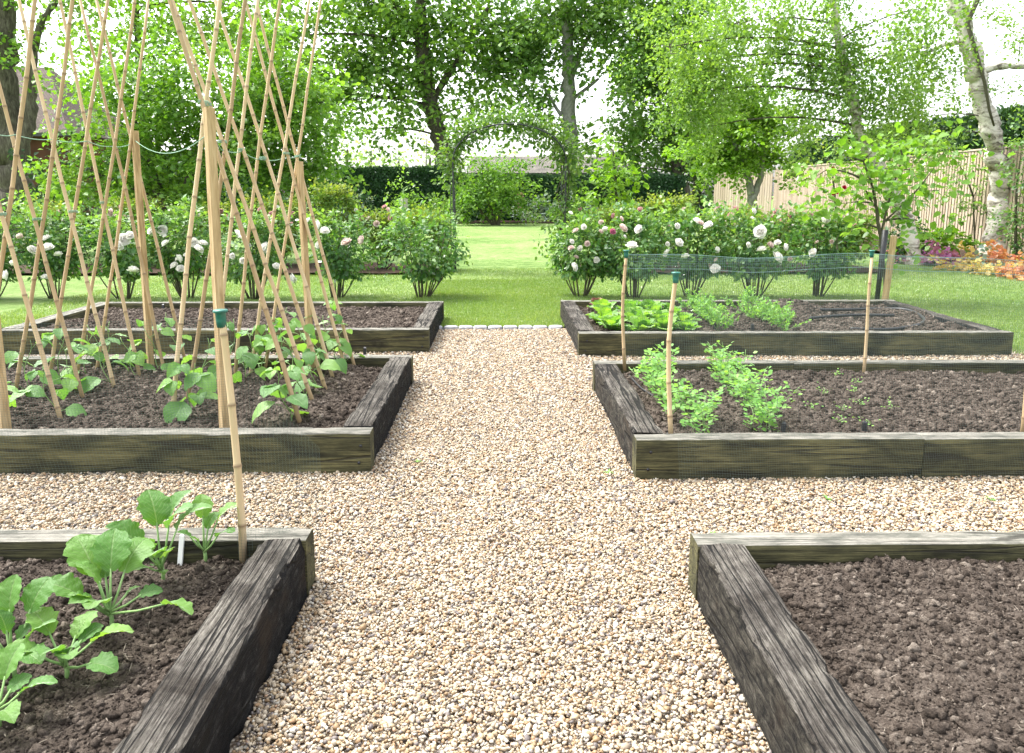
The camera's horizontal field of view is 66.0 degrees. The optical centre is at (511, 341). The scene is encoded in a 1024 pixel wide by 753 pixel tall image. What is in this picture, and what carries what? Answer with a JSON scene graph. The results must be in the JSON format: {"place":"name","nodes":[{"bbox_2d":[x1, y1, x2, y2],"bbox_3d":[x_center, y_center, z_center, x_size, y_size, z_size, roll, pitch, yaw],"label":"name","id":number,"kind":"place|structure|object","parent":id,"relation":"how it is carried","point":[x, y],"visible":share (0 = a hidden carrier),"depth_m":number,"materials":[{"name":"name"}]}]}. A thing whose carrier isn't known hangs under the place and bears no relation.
{"place":"outdoors","nodes":[
{"label":"outdoors","id":0,"kind":"place"},
{"bbox_2d":[16,67,124,215],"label":"house","id":1,"kind":"structure","parent":0,"point":[35,145],"depth_m":32.84,"materials":[{"name":"brick"}]},
{"bbox_2d":[10,262,430,272],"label":"border soil","id":2,"kind":"structure","parent":0,"point":[295,268],"depth_m":14.61,"materials":[{"name":"brown soil"}]},
{"bbox_2d":[19,196,90,250],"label":"rose bush","id":3,"kind":"object","parent":2,"relation":"on","point":[52,208],"visible":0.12,"depth_m":14.93,"materials":[{"name":"green plant"}]},
{"bbox_2d":[95,192,168,259],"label":"shrub","id":4,"kind":"object","parent":2,"relation":"on","point":[115,206],"visible":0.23,"depth_m":14.97,"materials":[{"name":"green plant"}]},
{"bbox_2d":[164,197,238,260],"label":"rose bush","id":5,"kind":"object","parent":2,"relation":"on","point":[222,208],"visible":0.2,"depth_m":14.81,"materials":[{"name":"green plant"}]},
{"bbox_2d":[237,185,307,263],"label":"shrub","id":6,"kind":"object","parent":2,"relation":"on","point":[268,205],"visible":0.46,"depth_m":14.85,"materials":[{"name":"green plant"}]},
{"bbox_2d":[306,177,362,251],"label":"shrub","id":7,"kind":"object","parent":2,"relation":"on","point":[330,197],"visible":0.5,"depth_m":14.24,"materials":[{"name":"green plant"}]},
{"bbox_2d":[353,202,411,267],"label":"rose bush","id":8,"kind":"object","parent":2,"relation":"on","point":[384,217],"visible":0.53,"depth_m":14.45,"materials":[{"name":"green plant"}]},
{"bbox_2d":[405,199,452,265],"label":"rose bush","id":9,"kind":"object","parent":2,"relation":"on","point":[413,223],"visible":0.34,"depth_m":14.53,"materials":[{"name":"green plant"}]},
{"bbox_2d":[3,196,772,329],"bbox_3d":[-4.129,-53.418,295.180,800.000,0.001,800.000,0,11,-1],"label":"ground","id":10,"kind":"structure","parent":0,"point":[691,196],"depth_m":117.49,"materials":[{"name":"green plant"}]},
{"bbox_2d":[189,0,584,171],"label":"oak tree","id":11,"kind":"object","parent":10,"relation":"on","point":[419,22],"visible":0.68,"depth_m":43.79,"materials":[{"name":"green plant"}]},
{"bbox_2d":[469,156,642,175],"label":"barn","id":12,"kind":"structure","parent":10,"relation":"on","point":[536,168],"depth_m":58.21,"materials":[{"name":"brick"}]},
{"bbox_2d":[640,132,767,215],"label":"yew tree","id":13,"kind":"object","parent":10,"relation":"on","point":[699,204],"visible":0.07,"depth_m":46.99,"materials":[{"name":"green plant"}]},
{"bbox_2d":[0,328,1023,752],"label":"gravel path","id":14,"kind":"structure","parent":0,"point":[384,710],"depth_m":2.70,"materials":[{"name":"beige gravel"}]},
{"bbox_2d":[0,528,315,752],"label":"raised bed","id":15,"kind":"object","parent":14,"relation":"on","point":[180,680],"visible":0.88,"depth_m":2.23,"materials":[{"name":"soil"}]},
{"bbox_2d":[0,574,55,675],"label":"cabbage plant","id":16,"kind":"object","parent":15,"relation":"on","point":[37,593],"visible":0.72,"depth_m":2.12,"materials":[{"name":"green plant"}]},
{"bbox_2d":[0,643,57,726],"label":"cabbage plant","id":17,"kind":"object","parent":15,"relation":"on","point":[11,656],"visible":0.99,"depth_m":1.93,"materials":[{"name":"green plant"}]},
{"bbox_2d":[6,606,133,678],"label":"cabbage plant","id":18,"kind":"object","parent":15,"relation":"on","point":[83,628],"visible":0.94,"depth_m":2.11,"materials":[{"name":"green plant"}]},
{"bbox_2d":[52,528,193,624],"bbox_3d":[-1.145,0.729,2.341,0.438,0.288,0.274,0,11,-1],"label":"cabbage plant","id":19,"kind":"object","parent":15,"relation":"on","point":[105,555],"visible":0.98,"depth_m":2.34,"materials":[{"name":"green plant"}]},
{"bbox_2d":[105,490,212,579],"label":"cabbage plant","id":20,"kind":"object","parent":15,"relation":"on","point":[155,507],"visible":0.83,"depth_m":2.62,"materials":[{"name":"green plant"}]},
{"bbox_2d":[177,494,236,561],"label":"cabbage plant","id":21,"kind":"object","parent":15,"relation":"on","point":[208,518],"visible":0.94,"depth_m":2.73,"materials":[{"name":"green plant"}]},
{"bbox_2d":[212,309,246,563],"bbox_3d":[-0.960,0.346,2.696,0.066,0.916,0.051,0,11,-1],"label":"net stake","id":22,"kind":"object","parent":15,"relation":"on","point":[220,315],"visible":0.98,"depth_m":2.68,"materials":[{"name":"brown wood"}]},
{"bbox_2d":[0,317,237,531],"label":"netting","id":23,"kind":"object","parent":22,"relation":"hanging from","point":[109,423],"visible":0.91,"depth_m":2.71,"materials":[{"name":"green plastic"}]},
{"bbox_2d":[226,328,323,570],"bbox_3d":[-0.830,0.389,2.774,0.306,0.982,0.033,-6,12,-30],"label":"netting","id":24,"kind":"object","parent":22,"relation":"hanging from","point":[272,421],"visible":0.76,"depth_m":2.77,"materials":[{"name":"green plastic"}]},
{"bbox_2d":[0,355,413,475],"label":"raised bed","id":25,"kind":"object","parent":14,"relation":"on","point":[346,423],"visible":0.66,"depth_m":4.37,"materials":[{"name":"wood"}]},
{"bbox_2d":[4,338,60,389],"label":"bean plant","id":26,"kind":"object","parent":25,"relation":"on","point":[15,354],"visible":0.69,"depth_m":5.00,"materials":[{"name":"green plant"}]},
{"bbox_2d":[9,369,86,416],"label":"bean plant","id":27,"kind":"object","parent":25,"relation":"on","point":[32,389],"visible":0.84,"depth_m":4.53,"materials":[{"name":"green plant"}]},
{"bbox_2d":[42,344,91,391],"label":"bean plant","id":28,"kind":"object","parent":25,"relation":"on","point":[78,349],"visible":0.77,"depth_m":4.92,"materials":[{"name":"green plant"}]},
{"bbox_2d":[0,0,186,428],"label":"bean trellis","id":29,"kind":"object","parent":25,"relation":"on","point":[141,248],"visible":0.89,"depth_m":5.11,"materials":[{"name":"brown wood"}]},
{"bbox_2d":[75,325,128,392],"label":"bean plant","id":30,"kind":"object","parent":25,"relation":"on","point":[91,382],"visible":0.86,"depth_m":5.17,"materials":[{"name":"green plant"}]},
{"bbox_2d":[97,337,154,374],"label":"bean plant","id":31,"kind":"object","parent":25,"relation":"on","point":[138,359],"visible":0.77,"depth_m":5.48,"materials":[{"name":"green plant"}]},
{"bbox_2d":[156,362,217,422],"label":"bean plant","id":32,"kind":"object","parent":25,"relation":"on","point":[196,379],"visible":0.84,"depth_m":4.45,"materials":[{"name":"green plant"}]},
{"bbox_2d":[207,319,256,382],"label":"bean plant","id":33,"kind":"object","parent":25,"relation":"on","point":[230,325],"visible":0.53,"depth_m":5.18,"materials":[{"name":"green plant"}]},
{"bbox_2d":[231,328,267,380],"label":"bean plant","id":34,"kind":"object","parent":25,"relation":"on","point":[259,350],"visible":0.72,"depth_m":5.38,"materials":[{"name":"green plant"}]},
{"bbox_2d":[168,0,355,427],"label":"bean trellis","id":35,"kind":"object","parent":25,"relation":"on","point":[209,125],"visible":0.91,"depth_m":4.84,"materials":[{"name":"brown wood"}]},
{"bbox_2d":[249,307,301,367],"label":"bean plant","id":36,"kind":"object","parent":25,"relation":"on","point":[292,325],"visible":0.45,"depth_m":5.77,"materials":[{"name":"green plant"}]},
{"bbox_2d":[252,365,308,422],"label":"bean plant","id":37,"kind":"object","parent":25,"relation":"on","point":[299,399],"visible":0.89,"depth_m":4.37,"materials":[{"name":"green plant"}]},
{"bbox_2d":[265,338,322,393],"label":"bean plant","id":38,"kind":"object","parent":25,"relation":"on","point":[302,347],"visible":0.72,"depth_m":4.85,"materials":[{"name":"green plant"}]},
{"bbox_2d":[278,321,340,392],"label":"bean plant","id":39,"kind":"object","parent":25,"relation":"on","point":[308,357],"visible":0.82,"depth_m":5.14,"materials":[{"name":"green plant"}]},
{"bbox_2d":[293,333,346,380],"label":"bean plant","id":40,"kind":"object","parent":25,"relation":"on","point":[341,363],"visible":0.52,"depth_m":5.47,"materials":[{"name":"green plant"}]},
{"bbox_2d":[319,300,364,360],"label":"bean plant","id":41,"kind":"object","parent":25,"relation":"on","point":[339,319],"visible":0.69,"depth_m":5.75,"materials":[{"name":"green plant"}]},
{"bbox_2d":[2,301,443,353],"bbox_3d":[-2.711,-0.161,8.033,3.897,0.251,1.936,0,11,-1],"label":"raised bed","id":42,"kind":"object","parent":14,"relation":"on","point":[394,326],"visible":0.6,"depth_m":7.58,"materials":[{"name":"wood"}]},
{"bbox_2d":[439,325,562,329],"bbox_3d":[-0.175,-0.135,8.415,1.438,0.063,0.131,0,11,-1],"label":"stone edging","id":43,"kind":"object","parent":14,"relation":"on","point":[483,327],"visible":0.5,"depth_m":8.37,"materials":[{"name":"stone"}]},
{"bbox_2d":[560,297,1013,357],"bbox_3d":[2.491,-0.185,8.025,3.844,0.307,2.225,0,11,-1],"label":"raised bed","id":44,"kind":"object","parent":14,"relation":"on","point":[589,336],"visible":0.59,"depth_m":6.96,"materials":[{"name":"wood"}]},
{"bbox_2d":[595,315,636,330],"bbox_3d":[0.970,-0.161,7.343,0.424,0.190,0.357,0,11,-1],"label":"lettuce","id":45,"kind":"object","parent":44,"relation":"on","point":[611,322],"visible":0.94,"depth_m":7.30,"materials":[{"name":"green plant"}]},
{"bbox_2d":[775,305,925,330],"bbox_3d":[3.510,-0.252,7.963,1.312,0.076,1.515,0,11,-1],"label":"irrigation hose","id":46,"kind":"object","parent":44,"relation":"on","point":[880,329],"visible":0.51,"depth_m":8.14,"materials":[{"name":"black plastic"}]},
{"bbox_2d":[592,360,1023,480],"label":"raised bed","id":47,"kind":"object","parent":14,"relation":"on","point":[636,415],"visible":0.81,"depth_m":4.39,"materials":[{"name":"soil"}]},
{"bbox_2d":[621,250,629,370],"bbox_3d":[0.791,-0.210,5.536,0.050,0.857,0.048,0,11,-1],"label":"net stake","id":48,"kind":"object","parent":47,"relation":"on","point":[626,252],"visible":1,"depth_m":5.53,"materials":[{"name":"brown wood"}]},
{"bbox_2d":[627,253,1023,284],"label":"netting","id":49,"kind":"object","parent":48,"relation":"attached to","point":[777,271],"visible":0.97,"depth_m":5.56,"materials":[{"name":"green plastic"}]},
{"bbox_2d":[666,272,679,433],"bbox_3d":[0.810,0.096,3.997,0.057,0.894,0.048,0,11,-1],"label":"net stake","id":50,"kind":"object","parent":47,"relation":"on","point":[668,359],"visible":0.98,"depth_m":3.99,"materials":[{"name":"brown wood"}]},
{"bbox_2d":[750,383,785,427],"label":"carrot plant","id":51,"kind":"object","parent":47,"relation":"on","point":[769,403],"visible":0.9,"depth_m":4.25,"materials":[{"name":"green plant"}]},
{"bbox_2d":[862,250,874,372],"bbox_3d":[2.503,-0.188,5.554,0.044,0.903,0.044,10,15,43],"label":"net stake","id":52,"kind":"object","parent":47,"relation":"on","point":[867,305],"visible":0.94,"depth_m":5.54,"materials":[{"name":"brown wood"}]},
{"bbox_2d":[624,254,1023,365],"bbox_3d":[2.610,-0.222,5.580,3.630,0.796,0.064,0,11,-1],"label":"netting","id":53,"kind":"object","parent":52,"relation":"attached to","point":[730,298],"visible":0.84,"depth_m":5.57,"materials":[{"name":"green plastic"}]},
{"bbox_2d":[676,277,1023,484],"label":"netting","id":54,"kind":"object","parent":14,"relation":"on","point":[797,381],"visible":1,"depth_m":3.88,"materials":[{"name":"green plastic"}]},
{"bbox_2d":[688,531,1023,752],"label":"raised bed","id":55,"kind":"object","parent":14,"relation":"on","point":[877,642],"visible":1,"depth_m":2.26,"materials":[{"name":"soil"}]},
{"bbox_2d":[0,222,1023,354],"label":"lawn","id":56,"kind":"structure","parent":0,"point":[511,245],"depth_m":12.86,"materials":[{"name":"green plant"}]},
{"bbox_2d":[0,219,25,296],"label":"rose bush","id":57,"kind":"object","parent":56,"relation":"on","point":[8,272],"visible":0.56,"depth_m":10.69,"materials":[{"name":"green plant"}]},
{"bbox_2d":[0,189,91,298],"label":"rose bush","id":58,"kind":"object","parent":56,"relation":"on","point":[56,252],"visible":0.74,"depth_m":10.68,"materials":[{"name":"green plant"}]},
{"bbox_2d":[5,126,169,254],"bbox_3d":[-10.096,-3.296,18.509,3.706,3.721,2.966,0,11,-1],"label":"evergreen shrub","id":59,"kind":"object","parent":56,"relation":"on","point":[10,150],"visible":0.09,"depth_m":18.39,"materials":[{"name":"green plant"}]},
{"bbox_2d":[0,0,184,252],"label":"tree","id":60,"kind":"object","parent":56,"relation":"on","point":[10,55],"visible":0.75,"depth_m":18.92,"materials":[{"name":"green plant"}]},
{"bbox_2d":[63,201,160,298],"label":"rose bush","id":61,"kind":"object","parent":56,"relation":"on","point":[129,270],"visible":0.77,"depth_m":10.57,"materials":[{"name":"green plant"}]},
{"bbox_2d":[14,0,311,173],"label":"background tree","id":62,"kind":"object","parent":56,"relation":"on","point":[205,25],"visible":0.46,"depth_m":27.98,"materials":[{"name":"green plant"}]},
{"bbox_2d":[144,194,210,297],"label":"rose bush","id":63,"kind":"object","parent":56,"relation":"on","point":[172,263],"visible":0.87,"depth_m":10.68,"materials":[{"name":"green plant"}]},
{"bbox_2d":[0,0,371,255],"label":"apple tree","id":64,"kind":"object","parent":56,"relation":"on","point":[167,121],"visible":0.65,"depth_m":16.07,"materials":[{"name":"green plant"}]},
{"bbox_2d":[103,148,279,226],"bbox_3d":[-13.269,-6.317,32.944,7.016,3.534,2.168,0,11,-1],"label":"tall hedge","id":65,"kind":"object","parent":56,"relation":"on","point":[223,201],"visible":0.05,"depth_m":32.15,"materials":[{"name":"green plant"}]},
{"bbox_2d":[104,170,310,249],"bbox_3d":[-7.737,-2.997,19.569,5.466,2.892,3.520,0,11,-1],"label":"evergreen shrub","id":66,"kind":"object","parent":56,"relation":"on","point":[282,197],"visible":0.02,"depth_m":19.62,"materials":[{"name":"green plant"}]},
{"bbox_2d":[205,203,297,298],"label":"rose bush","id":67,"kind":"object","parent":56,"relation":"on","point":[235,274],"visible":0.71,"depth_m":10.60,"materials":[{"name":"green plant"}]},
{"bbox_2d":[289,204,382,297],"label":"rose bush","id":68,"kind":"object","parent":56,"relation":"on","point":[340,260],"visible":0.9,"depth_m":10.65,"materials":[{"name":"green plant"}]},
{"bbox_2d":[331,164,448,220],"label":"clipped hedge","id":69,"kind":"object","parent":56,"relation":"on","point":[377,178],"visible":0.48,"depth_m":41.06,"materials":[{"name":"green plant"}]},
{"bbox_2d":[367,198,472,297],"bbox_3d":[-1.230,-1.252,10.750,1.340,1.383,1.298,-7,13,-33],"label":"rose bush","id":70,"kind":"object","parent":56,"relation":"on","point":[440,267],"visible":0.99,"depth_m":10.65,"materials":[{"name":"green plant"}]},
{"bbox_2d":[435,144,542,225],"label":"garden shrub","id":71,"kind":"object","parent":56,"relation":"on","point":[502,193],"visible":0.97,"depth_m":35.97,"materials":[{"name":"green plant"}]},
{"bbox_2d":[420,94,594,270],"bbox_3d":[-0.081,-2.801,14.216,3.194,3.180,1.550,0,11,-1],"label":"climbing rose","id":72,"kind":"object","parent":56,"relation":"on","point":[562,136],"visible":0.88,"depth_m":14.02,"materials":[{"name":"green plant"}]},
{"bbox_2d":[450,123,566,271],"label":"garden arch","id":73,"kind":"structure","parent":56,"relation":"on","point":[453,187],"depth_m":14.00,"materials":[{"name":"metal"}]},
{"bbox_2d":[445,172,589,220],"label":"clipped hedge","id":74,"kind":"object","parent":56,"relation":"on","point":[545,179],"visible":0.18,"depth_m":41.54,"materials":[{"name":"green plant"}]},
{"bbox_2d":[458,0,659,174],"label":"ash tree","id":75,"kind":"object","parent":56,"relation":"on","point":[569,14],"visible":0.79,"depth_m":43.32,"materials":[{"name":"green plant"}]},
{"bbox_2d":[532,203,626,295],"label":"rose bush","id":76,"kind":"object","parent":56,"relation":"on","point":[587,268],"visible":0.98,"depth_m":10.76,"materials":[{"name":"green plant"}]},
{"bbox_2d":[585,171,689,219],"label":"clipped hedge","id":77,"kind":"object","parent":56,"relation":"on","point":[669,182],"visible":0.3,"depth_m":41.25,"materials":[{"name":"green plant"}]},
{"bbox_2d":[592,193,683,297],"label":"rose bush","id":78,"kind":"object","parent":56,"relation":"on","point":[631,226],"visible":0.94,"depth_m":10.66,"materials":[{"name":"green plant"}]},
{"bbox_2d":[552,0,789,219],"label":"lime tree","id":79,"kind":"object","parent":56,"relation":"on","point":[638,133],"visible":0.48,"depth_m":42.28,"materials":[{"name":"green plant"}]},
{"bbox_2d":[652,195,735,296],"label":"rose bush","id":80,"kind":"object","parent":56,"relation":"on","point":[694,223],"visible":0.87,"depth_m":10.79,"materials":[{"name":"green plant"}]},
{"bbox_2d":[713,171,773,225],"bbox_3d":[10.094,-6.177,34.439,0.190,2.350,3.018,-8,13,-37],"label":"board fence","id":81,"kind":"object","parent":56,"relation":"on","point":[725,193],"visible":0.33,"depth_m":34.41,"materials":[{"name":"beige wood"}]},
{"bbox_2d":[661,55,827,240],"bbox_3d":[6.756,-5.651,23.454,4.882,5.834,3.542,0,11,-1],"label":"tree","id":82,"kind":"object","parent":56,"relation":"on","point":[741,159],"visible":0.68,"depth_m":23.18,"materials":[{"name":"green plant"}]},
{"bbox_2d":[709,195,809,295],"bbox_3d":[3.391,-1.274,10.756,1.405,1.423,1.077,0,11,-1],"label":"rose bush","id":83,"kind":"object","parent":56,"relation":"on","point":[758,229],"visible":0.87,"depth_m":10.68,"materials":[{"name":"green plant"}]},
{"bbox_2d":[598,0,992,264],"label":"birch tree","id":84,"kind":"object","parent":56,"relation":"on","point":[840,69],"visible":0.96,"depth_m":15.22,"materials":[{"name":"green plant"}]},
{"bbox_2d":[787,138,855,278],"bbox_3d":[5.216,-2.138,13.104,1.365,2.416,0.900,0,11,-1],"label":"climbing rose","id":85,"kind":"object","parent":56,"relation":"on","point":[833,178],"visible":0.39,"depth_m":12.98,"materials":[{"name":"green plant"}]},
{"bbox_2d":[781,200,863,296],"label":"rose bush","id":86,"kind":"object","parent":56,"relation":"on","point":[813,247],"visible":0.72,"depth_m":10.80,"materials":[{"name":"green plant"}]},
{"bbox_2d":[874,230,888,299],"bbox_3d":[4.671,-0.910,9.969,0.096,0.986,0.078,4,11,21],"label":"tree guard","id":87,"kind":"object","parent":56,"relation":"on","point":[884,238],"visible":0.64,"depth_m":9.92,"materials":[{"name":"black plastic"}]},
{"bbox_2d":[882,236,897,299],"bbox_3d":[4.822,-0.872,10.078,0.099,0.934,0.099,10,15,43],"label":"tree stake","id":88,"kind":"object","parent":56,"relation":"on","point":[892,245],"visible":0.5,"depth_m":10.04,"materials":[{"name":"brown wood"}]},
{"bbox_2d":[774,117,1015,285],"bbox_3d":[4.916,-1.642,10.204,3.028,2.507,1.657,0,11,-1],"label":"young tree","id":89,"kind":"object","parent":56,"relation":"on","point":[904,207],"visible":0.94,"depth_m":10.06,"materials":[{"name":"green plant"}]},
{"bbox_2d":[772,145,1023,255],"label":"board fence","id":90,"kind":"object","parent":56,"relation":"on","point":[780,197],"visible":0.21,"depth_m":20.56,"materials":[{"name":"beige wood"}]},
{"bbox_2d":[789,104,1023,252],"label":"tall hedge","id":91,"kind":"object","parent":56,"relation":"on","point":[1003,112],"visible":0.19,"depth_m":20.91,"materials":[{"name":"green plant"}]},
{"bbox_2d":[15,0,1023,195],"label":"sky","id":92,"kind":"structure","parent":0,"point":[589,109],"materials":[{"name":"white"}]},
{"bbox_2d":[580,262,877,272],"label":"border soil","id":93,"kind":"structure","parent":0,"point":[866,269],"depth_m":14.43,"materials":[{"name":"brown soil"}]},
{"bbox_2d":[578,201,632,268],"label":"rose bush","id":94,"kind":"object","parent":93,"relation":"on","point":[607,217],"visible":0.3,"depth_m":14.28,"materials":[{"name":"green plant"}]},
{"bbox_2d":[570,132,650,242],"bbox_3d":[1.927,-2.719,15.350,1.612,2.737,1.653,0,11,-1],"label":"sapling","id":95,"kind":"object","parent":93,"relation":"on","point":[615,185],"visible":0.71,"depth_m":15.21,"materials":[{"name":"green plant"}]},
{"bbox_2d":[633,186,701,268],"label":"rose bush","id":96,"kind":"object","parent":93,"relation":"on","point":[681,204],"visible":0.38,"depth_m":14.38,"materials":[{"name":"green plant"}]},
{"bbox_2d":[700,198,765,269],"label":"rose bush","id":97,"kind":"object","parent":93,"relation":"on","point":[735,224],"visible":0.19,"depth_m":14.49,"materials":[{"name":"green plant"}]},
{"bbox_2d":[755,203,815,268],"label":"rose bush","id":98,"kind":"object","parent":93,"relation":"on","point":[780,236],"visible":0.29,"depth_m":14.40,"materials":[{"name":"green plant"}]},
{"bbox_2d":[812,210,877,266],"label":"rose bush","id":99,"kind":"object","parent":93,"relation":"on","point":[860,239],"visible":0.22,"depth_m":14.20,"materials":[{"name":"green plant"}]},
{"bbox_2d":[770,228,1023,272],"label":"border soil","id":100,"kind":"structure","parent":0,"point":[962,252],"depth_m":18.79,"materials":[{"name":"brown soil"}]},
{"bbox_2d":[885,212,985,258],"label":"laurel shrub","id":101,"kind":"object","parent":100,"relation":"on","point":[946,239],"visible":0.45,"depth_m":16.44,"materials":[{"name":"green plant"}]},
{"bbox_2d":[920,238,964,266],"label":"coral bell plant","id":102,"kind":"object","parent":100,"relation":"on","point":[953,253],"visible":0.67,"depth_m":15.52,"materials":[{"name":"purple plant"}]},
{"bbox_2d":[871,0,1023,253],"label":"birch tree","id":103,"kind":"object","parent":100,"relation":"on","point":[986,115],"visible":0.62,"depth_m":17.38,"materials":[{"name":"green plant"}]},
{"bbox_2d":[927,152,988,251],"bbox_3d":[10.512,-3.172,18.542,1.863,2.462,1.320,4,11,22],"label":"honeysuckle","id":104,"kind":"object","parent":100,"relation":"on","point":[973,206],"visible":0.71,"depth_m":18.39,"materials":[{"name":"green plant"}]},
{"bbox_2d":[979,103,1023,258],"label":"ivy","id":105,"kind":"object","parent":100,"relation":"on","point":[1015,230],"visible":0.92,"depth_m":16.54,"materials":[{"name":"green plant"}]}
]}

